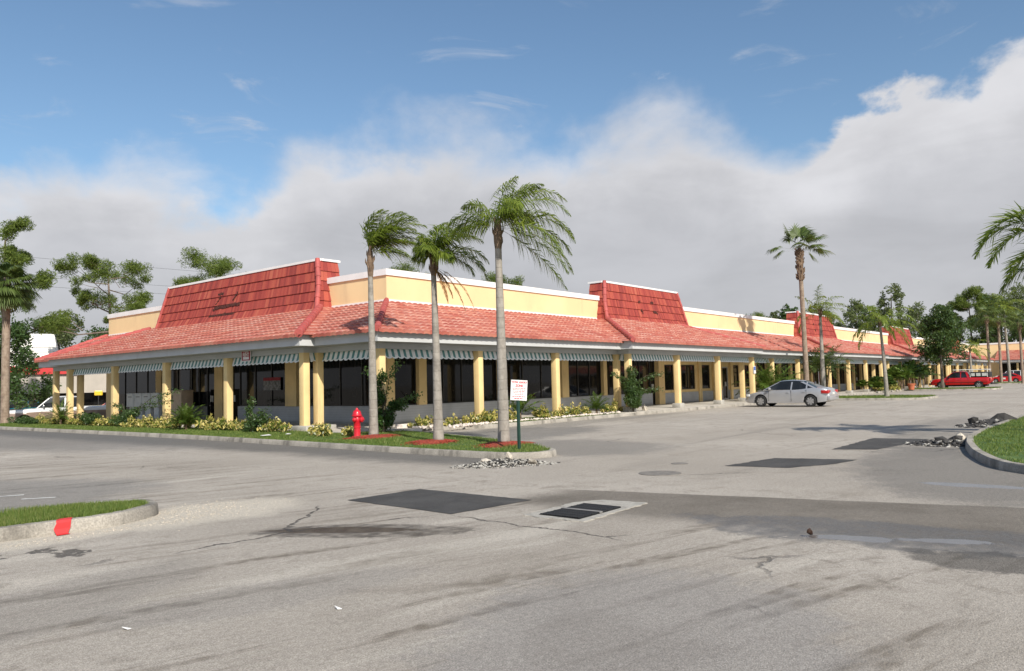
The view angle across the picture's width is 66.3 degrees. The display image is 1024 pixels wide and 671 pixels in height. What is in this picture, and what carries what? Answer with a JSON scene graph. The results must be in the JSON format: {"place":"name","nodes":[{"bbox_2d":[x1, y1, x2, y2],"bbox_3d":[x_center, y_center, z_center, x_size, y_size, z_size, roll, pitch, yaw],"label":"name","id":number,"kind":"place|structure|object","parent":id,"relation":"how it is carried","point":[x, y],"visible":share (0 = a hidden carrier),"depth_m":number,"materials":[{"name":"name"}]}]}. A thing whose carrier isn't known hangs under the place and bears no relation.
{"place":"outdoors","nodes":[
{"label":"outdoors","id":0,"kind":"place"},
{"bbox_2d":[105,418,368,430],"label":"sidewalk","id":1,"kind":"structure","parent":0,"point":[337,425],"depth_m":30.67,"materials":[{"name":"concrete"}]},
{"bbox_2d":[134,393,144,419],"bbox_3d":[-18.819,3.636,39.906,0.800,1.400,0.512,-4,-4,39],"label":"mailbox unit","id":2,"kind":"object","parent":1,"relation":"on","point":[137,399],"visible":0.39,"depth_m":39.69,"materials":[{"name":"grey paint"}]},
{"bbox_2d":[142,393,153,419],"bbox_3d":[-18.162,3.587,39.369,0.800,1.400,0.512,-4,-4,39],"label":"mailbox unit","id":3,"kind":"object","parent":1,"relation":"on","point":[146,397],"visible":0.37,"depth_m":39.17,"materials":[{"name":"grey paint"}]},
{"bbox_2d":[151,393,161,419],"bbox_3d":[-17.482,3.537,38.813,0.800,1.400,0.512,-4,-4,39],"label":"mailbox unit","id":4,"kind":"object","parent":1,"relation":"on","point":[158,411],"visible":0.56,"depth_m":38.59,"materials":[{"name":"grey paint"}]},
{"bbox_2d":[171,390,192,419],"bbox_3d":[-15.943,3.372,37.545,1.440,1.500,0.630,-4,-4,39],"label":"utility cabinet","id":5,"kind":"object","parent":1,"relation":"on","point":[184,396],"visible":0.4,"depth_m":37.16,"materials":[{"name":"metal"}]},
{"bbox_2d":[0,412,617,451],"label":"lawn grass","id":6,"kind":"structure","parent":0,"point":[392,441],"depth_m":23.68,"materials":[{"name":"green plant"}]},
{"bbox_2d":[6,415,38,423],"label":"dark shrub","id":7,"kind":"object","parent":6,"relation":"on","point":[24,419],"visible":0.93,"depth_m":39.54,"materials":[{"name":"green plant"}]},
{"bbox_2d":[42,399,75,424],"bbox_3d":[-21.726,3.698,37.731,1.817,1.230,1.810,-4,-4,39],"label":"shrub","id":8,"kind":"object","parent":6,"relation":"on","point":[61,414],"visible":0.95,"depth_m":37.71,"materials":[{"name":"green plant"}]},
{"bbox_2d":[76,412,101,424],"bbox_3d":[-19.324,3.819,35.729,1.778,0.708,0.763,-4,-4,39],"label":"dark shrub","id":9,"kind":"object","parent":6,"relation":"on","point":[90,418],"visible":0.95,"depth_m":35.55,"materials":[{"name":"green plant"}]},
{"bbox_2d":[108,388,182,426],"bbox_3d":[-16.085,3.087,33.471,6.231,1.739,1.060,-4,-4,39],"label":"rambling shrub","id":10,"kind":"object","parent":6,"relation":"on","point":[123,418],"visible":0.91,"depth_m":33.59,"materials":[{"name":"green plant"}]},
{"bbox_2d":[158,403,207,429],"bbox_3d":[-12.484,3.096,30.076,1.789,1.058,1.759,-4,-4,39],"label":"dwarf palm","id":11,"kind":"object","parent":6,"relation":"on","point":[186,415],"visible":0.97,"depth_m":29.89,"materials":[{"name":"green plant"}]},
{"bbox_2d":[241,394,272,431],"bbox_3d":[-8.777,2.707,27.082,1.529,1.362,0.885,-4,-4,39],"label":"rose bush","id":12,"kind":"object","parent":6,"relation":"on","point":[253,421],"visible":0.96,"depth_m":26.99,"materials":[{"name":"green plant"}]},
{"bbox_2d":[268,416,292,431],"bbox_3d":[-7.942,3.033,26.729,0.939,0.602,0.561,-4,-4,33],"label":"croton shrub","id":13,"kind":"object","parent":6,"relation":"on","point":[283,427],"visible":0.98,"depth_m":26.61,"materials":[{"name":"yellow plant"}]},
{"bbox_2d":[312,423,332,436],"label":"croton shrub","id":14,"kind":"object","parent":6,"relation":"on","point":[323,429],"visible":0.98,"depth_m":23.78,"materials":[{"name":"yellow plant"}]},
{"bbox_2d":[352,408,363,436],"bbox_3d":[-4.525,2.563,22.926,0.360,0.890,0.360,0,-4,-25],"label":"fire hydrant","id":15,"kind":"object","parent":6,"relation":"on","point":[357,419],"visible":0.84,"depth_m":22.83,"materials":[{"name":"metal"}]},
{"bbox_2d":[361,358,422,431],"bbox_3d":[-3.809,1.931,25.094,2.012,2.414,0.754,-1,-4,-6],"label":"climbing shrub","id":16,"kind":"object","parent":6,"relation":"on","point":[386,417],"visible":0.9,"depth_m":24.97,"materials":[{"name":"green plant"}]},
{"bbox_2d":[359,209,426,434],"bbox_3d":[-3.483,-0.393,23.709,1.900,6.936,1.899,-4,-4,39],"label":"queen palm","id":17,"kind":"object","parent":6,"relation":"on","point":[381,236],"visible":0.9,"depth_m":23.54,"materials":[{"name":"green plant"}]},
{"bbox_2d":[343,434,534,447],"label":"red mulch","id":18,"kind":"object","parent":6,"relation":"on","point":[496,444],"visible":0.9,"depth_m":19.83,"materials":[{"name":"red wood"}]},
{"bbox_2d":[411,217,488,439],"bbox_3d":[-1.593,-0.160,20.386,2.109,5.976,1.674,-1,-3,-1],"label":"queen palm","id":19,"kind":"object","parent":6,"relation":"on","point":[434,250],"visible":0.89,"depth_m":20.38,"materials":[{"name":"green plant"}]},
{"bbox_2d":[446,175,575,441],"bbox_3d":[0.123,-0.656,19.339,2.906,6.758,2.475,-4,-4,39],"label":"queen palm","id":20,"kind":"object","parent":6,"relation":"on","point":[511,208],"visible":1,"depth_m":19.27,"materials":[{"name":"green plant"}]},
{"bbox_2d":[510,379,526,449],"bbox_3d":[0.159,1.784,17.509,0.417,1.600,0.074,0,-4,-19],"label":"tow away sign","id":21,"kind":"object","parent":6,"relation":"on","point":[518,390],"visible":0.99,"depth_m":17.49,"materials":[{"name":"white metal"}]},
{"bbox_2d":[304,404,689,432],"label":"sidewalk","id":22,"kind":"structure","parent":0,"point":[363,428],"depth_m":33.77,"materials":[{"name":"concrete"}]},
{"bbox_2d":[0,384,1023,670],"bbox_3d":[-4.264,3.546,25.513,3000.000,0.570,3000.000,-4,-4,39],"label":"ground","id":23,"kind":"structure","parent":0,"point":[902,558],"depth_m":7.32,"materials":[{"name":"grey asphalt"}]},
{"bbox_2d":[0,260,44,422],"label":"sabal palm","id":24,"kind":"object","parent":23,"relation":"on","point":[12,297],"visible":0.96,"depth_m":42.14,"materials":[{"name":"green plant"}]},
{"bbox_2d":[0,311,61,409],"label":"oak tree","id":25,"kind":"object","parent":23,"relation":"on","point":[19,335],"visible":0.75,"depth_m":58.13,"materials":[{"name":"green plant"}]},
{"bbox_2d":[0,215,74,369],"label":"pine tree","id":26,"kind":"object","parent":23,"relation":"on","point":[12,253],"visible":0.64,"depth_m":61.16,"materials":[{"name":"green plant"}]},
{"bbox_2d":[9,396,105,421],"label":"pickup truck","id":27,"kind":"object","parent":23,"relation":"on","point":[90,409],"visible":0.41,"depth_m":47.21,"materials":[{"name":"white paint"}]},
{"bbox_2d":[10,334,105,405],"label":"restaurant","id":28,"kind":"structure","parent":23,"relation":"on","point":[44,344],"depth_m":76.55,"materials":[{"name":"white paint"}]},
{"bbox_2d":[33,310,84,349],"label":"broadleaf tree","id":29,"kind":"object","parent":23,"relation":"on","point":[63,338],"visible":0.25,"depth_m":94.69,"materials":[{"name":"green plant"}]},
{"bbox_2d":[0,499,158,541],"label":"kerb","id":30,"kind":"structure","parent":23,"relation":"on","point":[46,528],"depth_m":9.18,"materials":[{"name":"concrete"}]},
{"bbox_2d":[54,517,71,535],"bbox_3d":[-5.166,2.195,9.011,0.169,0.148,0.359,0,-4,-24],"label":"red kerb paint","id":31,"kind":"object","parent":30,"relation":"on","point":[62,526],"visible":1,"depth_m":8.97,"materials":[{"name":"red paint"}]},
{"bbox_2d":[44,252,153,334],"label":"pine tree","id":32,"kind":"object","parent":23,"relation":"on","point":[92,263],"visible":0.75,"depth_m":74.98,"materials":[{"name":"green plant"}]},
{"bbox_2d":[2,498,290,548],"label":"gravel","id":33,"kind":"structure","parent":23,"relation":"on","point":[167,517],"depth_m":10.12,"materials":[{"name":"beige gravel"}]},
{"bbox_2d":[172,246,245,285],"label":"pine tree","id":34,"kind":"object","parent":23,"relation":"on","point":[220,267],"visible":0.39,"depth_m":88.11,"materials":[{"name":"green plant"}]},
{"bbox_2d":[0,426,556,458],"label":"kerb","id":35,"kind":"structure","parent":23,"relation":"on","point":[551,452],"depth_m":20.77,"materials":[{"name":"concrete"}]},
{"bbox_2d":[389,259,427,273],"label":"pine tree","id":36,"kind":"object","parent":23,"relation":"on","point":[405,267],"visible":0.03,"depth_m":93.89,"materials":[{"name":"green plant"}]},
{"bbox_2d":[350,489,527,513],"bbox_3d":[-1.054,2.285,10.866,2.280,0.001,1.457,-4,-4,39],"label":"asphalt patch","id":37,"kind":"object","parent":23,"relation":"on","point":[440,501],"visible":1,"depth_m":10.80,"materials":[{"name":"grey asphalt"}]},
{"bbox_2d":[482,271,524,285],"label":"pine tree","id":38,"kind":"object","parent":23,"relation":"on","point":[491,277],"visible":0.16,"depth_m":96.29,"materials":[{"name":"green plant"}]},
{"bbox_2d":[451,452,559,468],"bbox_3d":[-0.143,2.417,15.386,2.229,0.253,1.082,-1,-4,-13],"label":"rubble pile","id":39,"kind":"object","parent":23,"relation":"on","point":[484,463],"visible":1,"depth_m":15.21,"materials":[{"name":"concrete"}]},
{"bbox_2d":[34,258,994,430],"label":"shopping plaza","id":40,"kind":"structure","parent":23,"relation":"on","point":[300,328],"depth_m":35.49,"materials":[{"name":"paint"}]},
{"bbox_2d":[119,367,155,415],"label":"window","id":41,"kind":"structure","parent":40,"relation":"in","point":[144,381],"depth_m":42.96,"materials":[{"name":"black glass"}]},
{"bbox_2d":[171,368,190,389],"bbox_3d":[-17.022,2.859,39.959,2.700,2.870,0.080,-4,-4,39],"label":"window","id":42,"kind":"structure","parent":40,"relation":"in","point":[180,378],"depth_m":39.81,"materials":[{"name":"grey glass"}]},
{"bbox_2d":[191,367,206,405],"bbox_3d":[-15.403,2.394,38.650,1.510,2.178,0.080,-4,-4,39],"label":"window","id":43,"kind":"structure","parent":40,"relation":"in","point":[198,375],"depth_m":38.63,"materials":[{"name":"black glass"}]},
{"bbox_2d":[207,367,213,419],"bbox_3d":[-14.456,2.668,37.829,0.940,2.870,0.130,-4,-4,39],"label":"door","id":44,"kind":"structure","parent":40,"relation":"in","point":[210,371],"depth_m":38.00,"materials":[{"name":"black glass"}]},
{"bbox_2d":[233,365,239,419],"bbox_3d":[-13.009,2.568,36.775,1.160,2.870,0.130,-4,-4,39],"label":"door","id":45,"kind":"structure","parent":40,"relation":"in","point":[236,369],"depth_m":36.73,"materials":[{"name":"black glass"}]},
{"bbox_2d":[240,362,284,405],"bbox_3d":[-11.129,2.078,35.155,3.830,2.178,0.080,-4,-4,39],"label":"window","id":46,"kind":"structure","parent":40,"relation":"in","point":[251,376],"depth_m":35.30,"materials":[{"name":"black glass"}]},
{"bbox_2d":[263,377,280,389],"bbox_3d":[-10.618,2.135,34.643,1.300,0.560,0.010,-4,-4,39],"label":"window poster","id":47,"kind":"object","parent":40,"relation":"attached to","point":[272,383],"depth_m":34.62,"materials":[{"name":"white paper"}]},
{"bbox_2d":[310,353,368,405],"bbox_3d":[-6.944,1.769,31.733,5.400,2.178,0.080,-4,-4,39],"label":"window","id":48,"kind":"structure","parent":40,"relation":"in","point":[344,383],"depth_m":31.55,"materials":[{"name":"black glass"}]},
{"bbox_2d":[395,357,415,404],"bbox_3d":[-4.240,1.631,30.542,0.080,2.178,1.280,-4,-4,39],"label":"window","id":49,"kind":"structure","parent":40,"relation":"in","point":[405,382],"depth_m":30.65,"materials":[{"name":"black glass"}]},
{"bbox_2d":[426,351,496,403],"bbox_3d":[-2.141,1.736,33.100,0.080,2.178,4.500,-4,-4,39],"label":"window","id":50,"kind":"structure","parent":40,"relation":"in","point":[457,375],"depth_m":33.03,"materials":[{"name":"black glass"}]},
{"bbox_2d":[507,353,551,399],"bbox_3d":[0.918,1.890,36.828,0.080,2.178,4.310,-4,-4,39],"label":"window","id":51,"kind":"structure","parent":40,"relation":"in","point":[537,373],"depth_m":36.92,"materials":[{"name":"black glass"}]},
{"bbox_2d":[568,359,600,396],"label":"window","id":52,"kind":"structure","parent":40,"relation":"in","point":[584,376],"depth_m":40.22,"materials":[{"name":"black glass"}]},
{"bbox_2d":[607,360,650,394],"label":"window","id":53,"kind":"structure","parent":40,"relation":"in","point":[643,367],"depth_m":44.27,"materials":[{"name":"black glass"}]},
{"bbox_2d":[664,365,673,389],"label":"window","id":54,"kind":"structure","parent":40,"relation":"in","point":[668,369],"depth_m":47.17,"materials":[{"name":"black glass"}]},
{"bbox_2d":[681,365,694,389],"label":"window","id":55,"kind":"structure","parent":40,"relation":"in","point":[687,371],"depth_m":49.05,"materials":[{"name":"black glass"}]},
{"bbox_2d":[702,365,709,388],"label":"window","id":56,"kind":"structure","parent":40,"relation":"in","point":[705,368],"depth_m":51.04,"materials":[{"name":"black glass"}]},
{"bbox_2d":[722,367,728,399],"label":"door","id":57,"kind":"structure","parent":40,"relation":"in","point":[724,369],"depth_m":53.29,"materials":[{"name":"black glass"}]},
{"bbox_2d":[523,500,647,521],"bbox_3d":[0.949,2.170,9.793,0.939,0.054,1.616,-4,-4,39],"label":"storm drain","id":58,"kind":"object","parent":23,"relation":"on","point":[584,511],"visible":0.98,"depth_m":9.60,"materials":[{"name":"concrete"}]},
{"bbox_2d":[422,403,755,430],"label":"kerb","id":59,"kind":"structure","parent":23,"relation":"on","point":[511,424],"depth_m":32.80,"materials":[{"name":"concrete"}]},
{"bbox_2d":[639,471,680,475],"bbox_3d":[2.527,2.352,13.388,0.720,0.012,0.720,-4,-4,39],"label":"manhole cover","id":60,"kind":"object","parent":23,"relation":"on","point":[659,473],"visible":1,"depth_m":13.30,"materials":[{"name":"metal"}]},
{"bbox_2d":[726,458,853,467],"bbox_3d":[5.190,2.358,14.538,2.338,0.001,1.421,2,-5,-40],"label":"asphalt patch","id":61,"kind":"object","parent":23,"relation":"on","point":[786,462],"visible":1,"depth_m":14.52,"materials":[{"name":"grey asphalt"}]},
{"bbox_2d":[745,380,838,406],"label":"parked sedan","id":62,"kind":"object","parent":23,"relation":"on","point":[809,393],"visible":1,"depth_m":41.35,"materials":[{"name":"silver metal"}]},
{"bbox_2d":[765,222,833,379],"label":"washingtonia palm","id":63,"kind":"object","parent":23,"relation":"on","point":[795,232],"visible":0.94,"depth_m":50.96,"materials":[{"name":"green plant"}]},
{"bbox_2d":[834,298,876,331],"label":"broadleaf tree","id":64,"kind":"object","parent":23,"relation":"on","point":[851,310],"visible":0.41,"depth_m":168.79,"materials":[{"name":"green plant"}]},
{"bbox_2d":[841,305,897,331],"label":"broadleaf tree","id":65,"kind":"object","parent":23,"relation":"on","point":[850,326],"visible":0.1,"depth_m":167.67,"materials":[{"name":"green plant"}]},
{"bbox_2d":[834,438,927,448],"bbox_3d":[8.501,2.490,18.006,1.266,0.001,3.580,-4,-4,39],"label":"asphalt patch","id":66,"kind":"object","parent":23,"relation":"on","point":[875,443],"visible":0.91,"depth_m":18.09,"materials":[{"name":"grey asphalt"}]},
{"bbox_2d":[836,395,938,399],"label":"kerb","id":67,"kind":"structure","parent":23,"relation":"on","point":[930,397],"depth_m":48.65,"materials":[{"name":"concrete"}]},
{"bbox_2d":[873,283,909,331],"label":"broadleaf tree","id":68,"kind":"object","parent":23,"relation":"on","point":[894,297],"visible":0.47,"depth_m":166.19,"materials":[{"name":"green plant"}]},
{"bbox_2d":[905,301,935,337],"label":"broadleaf tree","id":69,"kind":"object","parent":23,"relation":"on","point":[913,315],"visible":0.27,"depth_m":176.30,"materials":[{"name":"green plant"}]},
{"bbox_2d":[904,432,965,446],"bbox_3d":[9.771,2.319,17.517,1.805,0.230,1.646,-3,-4,29],"label":"asphalt rubble","id":70,"kind":"object","parent":23,"relation":"on","point":[959,439],"visible":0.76,"depth_m":17.43,"materials":[{"name":"grey asphalt"}]},
{"bbox_2d":[929,369,994,387],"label":"pickup truck","id":71,"kind":"object","parent":23,"relation":"on","point":[966,378],"visible":0.88,"depth_m":75.73,"materials":[{"name":"red paint"}]},
{"bbox_2d":[952,339,990,371],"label":"queen palm","id":72,"kind":"object","parent":23,"relation":"on","point":[975,350],"visible":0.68,"depth_m":96.41,"materials":[{"name":"green plant"}]},
{"bbox_2d":[946,285,1004,343],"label":"pine tree","id":73,"kind":"object","parent":23,"relation":"on","point":[961,303],"visible":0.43,"depth_m":171.02,"materials":[{"name":"green plant"}]},
{"bbox_2d":[968,304,1002,371],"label":"cabbage palm","id":74,"kind":"object","parent":23,"relation":"on","point":[985,318],"visible":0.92,"depth_m":100.79,"materials":[{"name":"green plant"}]},
{"bbox_2d":[954,413,1017,427],"bbox_3d":[14.383,2.515,23.488,3.005,0.346,1.528,1,-4,-31],"label":"asphalt rubble","id":75,"kind":"object","parent":23,"relation":"on","point":[974,422],"visible":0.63,"depth_m":23.32,"materials":[{"name":"grey asphalt"}]},
{"bbox_2d":[964,293,1023,343],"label":"pine tree","id":76,"kind":"object","parent":23,"relation":"on","point":[978,302],"visible":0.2,"depth_m":170.02,"materials":[{"name":"green plant"}]},
{"bbox_2d":[965,414,1023,473],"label":"kerb","id":77,"kind":"structure","parent":23,"relation":"on","point":[980,455],"depth_m":13.59,"materials":[{"name":"concrete"}]},
{"bbox_2d":[967,294,1023,342],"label":"broadleaf tree","id":78,"kind":"object","parent":23,"relation":"on","point":[993,331],"visible":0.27,"depth_m":160.72,"materials":[{"name":"green plant"}]},
{"bbox_2d":[970,342,1023,377],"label":"plaza wing","id":79,"kind":"structure","parent":23,"relation":"on","point":[1014,351],"depth_m":122.03,"materials":[{"name":"yellow paint"}]},
{"bbox_2d":[975,282,1023,342],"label":"broadleaf tree","id":80,"kind":"object","parent":23,"relation":"on","point":[1021,292],"visible":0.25,"depth_m":164.68,"materials":[{"name":"green plant"}]},
{"bbox_2d":[993,373,1020,381],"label":"parked hatchback","id":81,"kind":"object","parent":23,"relation":"on","point":[1015,377],"visible":0.68,"depth_m":109.44,"materials":[{"name":"red paint"}]},
{"bbox_2d":[1001,287,1023,341],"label":"broadleaf tree","id":82,"kind":"object","parent":23,"relation":"on","point":[1020,305],"visible":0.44,"depth_m":159.21,"materials":[{"name":"green plant"}]},
{"bbox_2d":[1004,310,1023,383],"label":"cabbage palm","id":83,"kind":"object","parent":23,"relation":"on","point":[1020,316],"visible":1,"depth_m":97.22,"materials":[{"name":"green plant"}]},
{"label":"lawn soil","id":84,"kind":"structure","parent":23,"relation":"on","visible":0},
{"bbox_2d":[786,343,854,386],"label":"date palm","id":85,"kind":"object","parent":84,"relation":"on","point":[816,361],"visible":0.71,"depth_m":55.94,"materials":[{"name":"green plant"}]},
{"bbox_2d":[795,285,849,386],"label":"queen palm","id":86,"kind":"object","parent":84,"relation":"on","point":[822,362],"visible":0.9,"depth_m":54.36,"materials":[{"name":"green plant"}]},
{"bbox_2d":[845,304,921,395],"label":"queen palm","id":87,"kind":"object","parent":84,"relation":"on","point":[882,320],"visible":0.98,"depth_m":51.38,"materials":[{"name":"green plant"}]},
{"bbox_2d":[839,382,1020,397],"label":"lawn grass","id":88,"kind":"structure","parent":84,"relation":"on","point":[882,396],"depth_m":52.33,"materials":[{"name":"green plant"}]},
{"bbox_2d":[0,0,1023,373],"label":"sky","id":89,"kind":"structure","parent":0,"point":[680,140],"materials":[{"name":"blue"}]},
{"bbox_2d":[592,385,934,413],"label":"sidewalk","id":90,"kind":"structure","parent":0,"point":[686,406],"depth_m":42.78,"materials":[{"name":"concrete"}]},
{"bbox_2d":[610,365,663,411],"bbox_3d":[5.794,2.467,36.269,2.641,2.241,1.107,1,-4,-29],"label":"dark shrub","id":91,"kind":"object","parent":90,"relation":"on","point":[633,394],"visible":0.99,"depth_m":36.03,"materials":[{"name":"green plant"}]},
{"bbox_2d":[732,359,802,395],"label":"date palm","id":92,"kind":"object","parent":90,"relation":"on","point":[767,381],"visible":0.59,"depth_m":48.78,"materials":[{"name":"green plant"}]},
{"bbox_2d":[856,379,883,391],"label":"palm clump","id":93,"kind":"object","parent":90,"relation":"on","point":[871,384],"visible":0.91,"depth_m":66.21,"materials":[{"name":"green plant"}]},
{"bbox_2d":[887,365,917,389],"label":"palm clump","id":94,"kind":"object","parent":90,"relation":"on","point":[896,372],"visible":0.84,"depth_m":72.61,"materials":[{"name":"green plant"}]},
{"bbox_2d":[889,361,925,388],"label":"palm clump","id":95,"kind":"object","parent":90,"relation":"on","point":[911,366],"visible":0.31,"depth_m":75.43,"materials":[{"name":"green plant"}]},
{"bbox_2d":[902,359,937,387],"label":"palm clump","id":96,"kind":"object","parent":90,"relation":"on","point":[921,375],"visible":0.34,"depth_m":78.35,"materials":[{"name":"green plant"}]},
{"bbox_2d":[970,416,1023,462],"bbox_3d":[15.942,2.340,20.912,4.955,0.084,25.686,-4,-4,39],"label":"lawn grass","id":97,"kind":"structure","parent":0,"point":[997,428],"depth_m":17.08,"materials":[{"name":"green plant"}]},
{"bbox_2d":[972,201,1023,293],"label":"queen palm","id":98,"kind":"object","parent":97,"relation":"on","point":[1015,269],"visible":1,"depth_m":18.18,"materials":[{"name":"green plant"}]},
{"label":"lawn soil","id":99,"kind":"structure","parent":0,"visible":0},
{"bbox_2d":[0,499,149,526],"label":"lawn grass","id":100,"kind":"structure","parent":99,"relation":"on","point":[28,514],"depth_m":9.57,"materials":[{"name":"green plant"}]},
{"label":"lawn soil","id":101,"kind":"structure","parent":0,"visible":0},
{"bbox_2d":[982,308,1014,382],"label":"cabbage palm","id":102,"kind":"object","parent":101,"relation":"on","point":[999,344],"visible":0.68,"depth_m":101.52,"materials":[{"name":"green plant"}]},
{"bbox_2d":[982,290,1023,381],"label":"royal palm","id":103,"kind":"object","parent":101,"relation":"on","point":[1004,307],"visible":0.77,"depth_m":102.86,"materials":[{"name":"green plant"}]},
{"label":"lawn soil","id":104,"kind":"structure","parent":0,"visible":0},
{"bbox_2d":[908,303,971,387],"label":"oak tree","id":105,"kind":"object","parent":104,"relation":"on","point":[945,333],"visible":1,"depth_m":74.31,"materials":[{"name":"green plant"}]},
{"label":"lawn soil","id":106,"kind":"structure","parent":0,"visible":0},
{"bbox_2d":[412,411,620,428],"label":"border stones","id":107,"kind":"object","parent":106,"relation":"on","point":[474,423],"visible":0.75,"depth_m":29.55,"materials":[{"name":"white stone"}]},
{"bbox_2d":[491,393,544,419],"bbox_3d":[0.274,2.641,31.179,2.150,1.487,1.631,-2,-3,4],"label":"dwarf palm","id":108,"kind":"object","parent":106,"relation":"on","point":[522,405],"visible":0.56,"depth_m":31.02,"materials":[{"name":"green plant"}]},
{"bbox_2d":[531,403,550,417],"bbox_3d":[1.185,3.062,31.819,0.685,0.735,1.146,0,-4,-17],"label":"croton shrub","id":109,"kind":"object","parent":106,"relation":"on","point":[542,413],"visible":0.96,"depth_m":31.78,"materials":[{"name":"yellow plant"}]},
{"bbox_2d":[581,391,612,413],"bbox_3d":[3.781,3.008,35.075,1.546,1.059,1.420,-1,-4,-9],"label":"dwarf palm","id":110,"kind":"object","parent":106,"relation":"on","point":[595,404],"visible":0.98,"depth_m":34.90,"materials":[{"name":"green plant"}]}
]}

